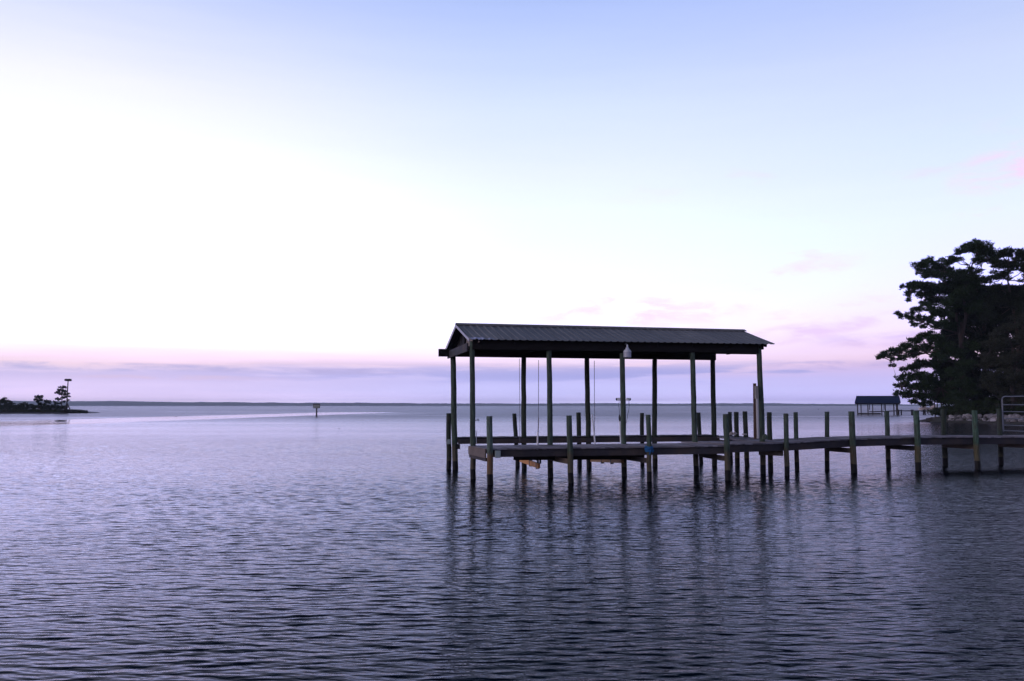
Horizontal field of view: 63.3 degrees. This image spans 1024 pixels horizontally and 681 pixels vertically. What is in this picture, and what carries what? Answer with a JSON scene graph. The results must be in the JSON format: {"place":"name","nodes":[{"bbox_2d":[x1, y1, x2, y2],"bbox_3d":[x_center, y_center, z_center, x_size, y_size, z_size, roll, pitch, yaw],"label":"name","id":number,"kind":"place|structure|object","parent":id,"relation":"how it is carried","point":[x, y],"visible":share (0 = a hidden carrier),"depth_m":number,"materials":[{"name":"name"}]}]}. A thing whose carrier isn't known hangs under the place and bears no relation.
{"place":"outdoors","nodes":[
{"label":"outdoors","id":0,"kind":"place"},
{"bbox_2d":[0,411,99,412],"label":"marsh island","id":1,"kind":"structure","parent":0,"point":[44,412],"depth_m":238.06,"materials":[{"name":"plant"}]},
{"bbox_2d":[0,397,11,408],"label":"shrub","id":2,"kind":"object","parent":1,"relation":"on","point":[5,401],"visible":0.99,"depth_m":241.62,"materials":[{"name":"green plant"}]},
{"bbox_2d":[7,401,16,408],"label":"shrub","id":3,"kind":"object","parent":1,"relation":"on","point":[11,406],"visible":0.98,"depth_m":242.01,"materials":[{"name":"green plant"}]},
{"bbox_2d":[18,402,28,409],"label":"shrub","id":4,"kind":"object","parent":1,"relation":"on","point":[24,406],"visible":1,"depth_m":241.75,"materials":[{"name":"green plant"}]},
{"bbox_2d":[28,403,35,408],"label":"shrub","id":5,"kind":"object","parent":1,"relation":"on","point":[30,406],"visible":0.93,"depth_m":241.80,"materials":[{"name":"green plant"}]},
{"bbox_2d":[33,395,43,408],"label":"pine tree","id":6,"kind":"object","parent":1,"relation":"on","point":[37,400],"visible":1,"depth_m":241.24,"materials":[{"name":"green plant"}]},
{"bbox_2d":[0,408,87,412],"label":"marsh grass","id":7,"kind":"structure","parent":1,"relation":"on","point":[42,410],"depth_m":240.18,"materials":[{"name":"plant"}]},
{"bbox_2d":[41,399,51,409],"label":"shrub","id":8,"kind":"object","parent":1,"relation":"on","point":[45,405],"visible":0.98,"depth_m":241.75,"materials":[{"name":"green plant"}]},
{"bbox_2d":[50,400,60,408],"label":"shrub","id":9,"kind":"object","parent":1,"relation":"on","point":[56,405],"visible":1,"depth_m":241.73,"materials":[{"name":"green plant"}]},
{"bbox_2d":[54,385,71,409],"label":"pine tree","id":10,"kind":"object","parent":1,"relation":"on","point":[62,392],"visible":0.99,"depth_m":242.01,"materials":[{"name":"green plant"}]},
{"bbox_2d":[63,379,71,411],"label":"nest pole","id":11,"kind":"object","parent":1,"relation":"on","point":[66,405],"visible":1,"depth_m":240.08,"materials":[{"name":"black wood"}]},
{"bbox_2d":[3,401,950,405],"bbox_3d":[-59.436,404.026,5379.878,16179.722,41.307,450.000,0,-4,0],"label":"shore","id":12,"kind":"structure","parent":0,"point":[107,403],"depth_m":5161.84,"materials":[{"name":"plant"},{"name":"sand"},{"name":"vegetation"}]},
{"bbox_2d":[0,406,1023,680],"bbox_3d":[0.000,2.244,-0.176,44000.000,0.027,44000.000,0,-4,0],"label":"water","id":13,"kind":"structure","parent":0,"point":[262,544],"depth_m":12.68,"materials":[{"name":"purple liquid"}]},
{"bbox_2d":[313,404,319,416],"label":"channel marker","id":14,"kind":"object","parent":13,"relation":"in","point":[316,406],"visible":0.84,"depth_m":168.84,"materials":[{"name":"wood"}]},
{"bbox_2d":[438,323,783,484],"bbox_3d":[3.590,2.751,28.225,11.783,6.634,7.149,1,-5,-11],"label":"boat shed","id":15,"kind":"object","parent":13,"relation":"in","point":[472,341],"visible":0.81,"depth_m":27.31,"materials":[{"name":"brown wood"}]},
{"bbox_2d":[495,451,500,457],"bbox_3d":[-0.408,3.261,23.812,0.162,0.206,0.082,1,-5,-11],"label":"junction box","id":16,"kind":"object","parent":15,"relation":"attached to","point":[497,454],"visible":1,"depth_m":23.77,"materials":[{"name":"grey plastic"}]},
{"bbox_2d":[519,358,623,468],"bbox_3d":[1.884,2.322,27.546,2.828,3.616,3.277,1,-5,-8],"label":"boat lift","id":17,"kind":"object","parent":15,"relation":"attached to","point":[536,465],"visible":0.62,"depth_m":26.77,"materials":[{"name":"grey metal"}]},
{"bbox_2d":[619,415,620,442],"bbox_3d":[3.361,2.743,25.868,0.081,0.870,0.071,0,-4,0],"label":"power conduit","id":18,"kind":"object","parent":15,"relation":"attached to","point":[620,427],"visible":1,"depth_m":25.87,"materials":[{"name":"white plastic"}]},
{"bbox_2d":[623,344,630,357],"bbox_3d":[3.610,0.317,26.192,0.256,0.476,0.629,0,-4,0],"label":"eave lamp","id":19,"kind":"object","parent":15,"relation":"attached to","point":[627,352],"visible":1,"depth_m":25.91,"materials":[{"name":"white glass"}]},
{"bbox_2d":[644,445,653,454],"bbox_3d":[4.082,3.255,24.728,0.279,0.281,0.291,0,-4,0],"label":"blue rope","id":20,"kind":"object","parent":15,"relation":"attached to","point":[648,448],"visible":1,"depth_m":24.63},
{"bbox_2d":[681,409,1023,475],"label":"pier","id":21,"kind":"structure","parent":13,"relation":"in","point":[852,441],"depth_m":28.75,"materials":[{"name":"brown wood"}]},
{"bbox_2d":[753,383,759,438],"bbox_3d":[8.067,2.331,27.434,0.129,1.834,0.257,1,-5,-18],"label":"wooden post","id":22,"kind":"object","parent":21,"relation":"on","point":[756,434],"visible":1,"depth_m":27.41,"materials":[{"name":"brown wood"}]},
{"bbox_2d":[1002,396,1023,431],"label":"pier gate","id":23,"kind":"structure","parent":21,"relation":"on","point":[1003,418],"depth_m":31.59,"materials":[{"name":"metal"}]},
{"bbox_2d":[855,396,900,414],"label":"boat shed","id":24,"kind":"object","parent":13,"relation":"in","point":[877,400],"visible":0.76,"depth_m":192.21,"materials":[{"name":"blue metal"}]},
{"bbox_2d":[898,410,938,414],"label":"pier","id":25,"kind":"structure","parent":13,"relation":"in","point":[924,411],"depth_m":197.80,"materials":[{"name":"wood"}]},
{"bbox_2d":[0,0,1023,403],"label":"sky","id":26,"kind":"structure","parent":0,"point":[253,201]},
{"bbox_2d":[929,415,1023,424],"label":"shore land","id":27,"kind":"structure","parent":0,"point":[963,421],"depth_m":108.78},
{"bbox_2d":[920,415,948,421],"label":"point rock","id":28,"kind":"object","parent":27,"relation":"on","point":[928,419],"visible":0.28,"depth_m":115.46,"materials":[{"name":"grey stone"}]},
{"bbox_2d":[874,237,1002,412],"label":"pine tree","id":29,"kind":"object","parent":27,"relation":"on","point":[966,282],"visible":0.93,"depth_m":122.91,"materials":[{"name":"green plant"}]},
{"bbox_2d":[927,406,951,416],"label":"shrub","id":30,"kind":"object","parent":27,"relation":"on","point":[934,411],"visible":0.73,"depth_m":118.65,"materials":[{"name":"green plant"}]},
{"bbox_2d":[944,399,971,414],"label":"shrub","id":31,"kind":"object","parent":27,"relation":"on","point":[957,410],"visible":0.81,"depth_m":116.64,"materials":[{"name":"green plant"}]},
{"bbox_2d":[929,284,1023,414],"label":"pine tree","id":32,"kind":"object","parent":27,"relation":"on","point":[977,330],"visible":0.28,"depth_m":125.94,"materials":[{"name":"green plant"}]},
{"bbox_2d":[962,397,995,415],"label":"shrub","id":33,"kind":"object","parent":27,"relation":"on","point":[981,410],"visible":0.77,"depth_m":114.18,"materials":[{"name":"green plant"}]},
{"bbox_2d":[974,311,1023,410],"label":"oak tree","id":34,"kind":"object","parent":27,"relation":"on","point":[1012,360],"visible":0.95,"depth_m":111.33,"materials":[{"name":"green plant"}]},
{"bbox_2d":[975,246,1023,415],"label":"pine tree","id":35,"kind":"object","parent":27,"relation":"on","point":[1010,296],"visible":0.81,"depth_m":121.17,"materials":[{"name":"green plant"}]},
{"bbox_2d":[987,400,1012,414],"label":"shrub","id":36,"kind":"object","parent":27,"relation":"on","point":[993,410],"visible":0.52,"depth_m":109.04,"materials":[{"name":"green plant"}]},
{"bbox_2d":[1009,402,1023,415],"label":"shrub","id":37,"kind":"object","parent":27,"relation":"on","point":[1019,408],"visible":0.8,"depth_m":106.93,"materials":[{"name":"green plant"}]}
]}

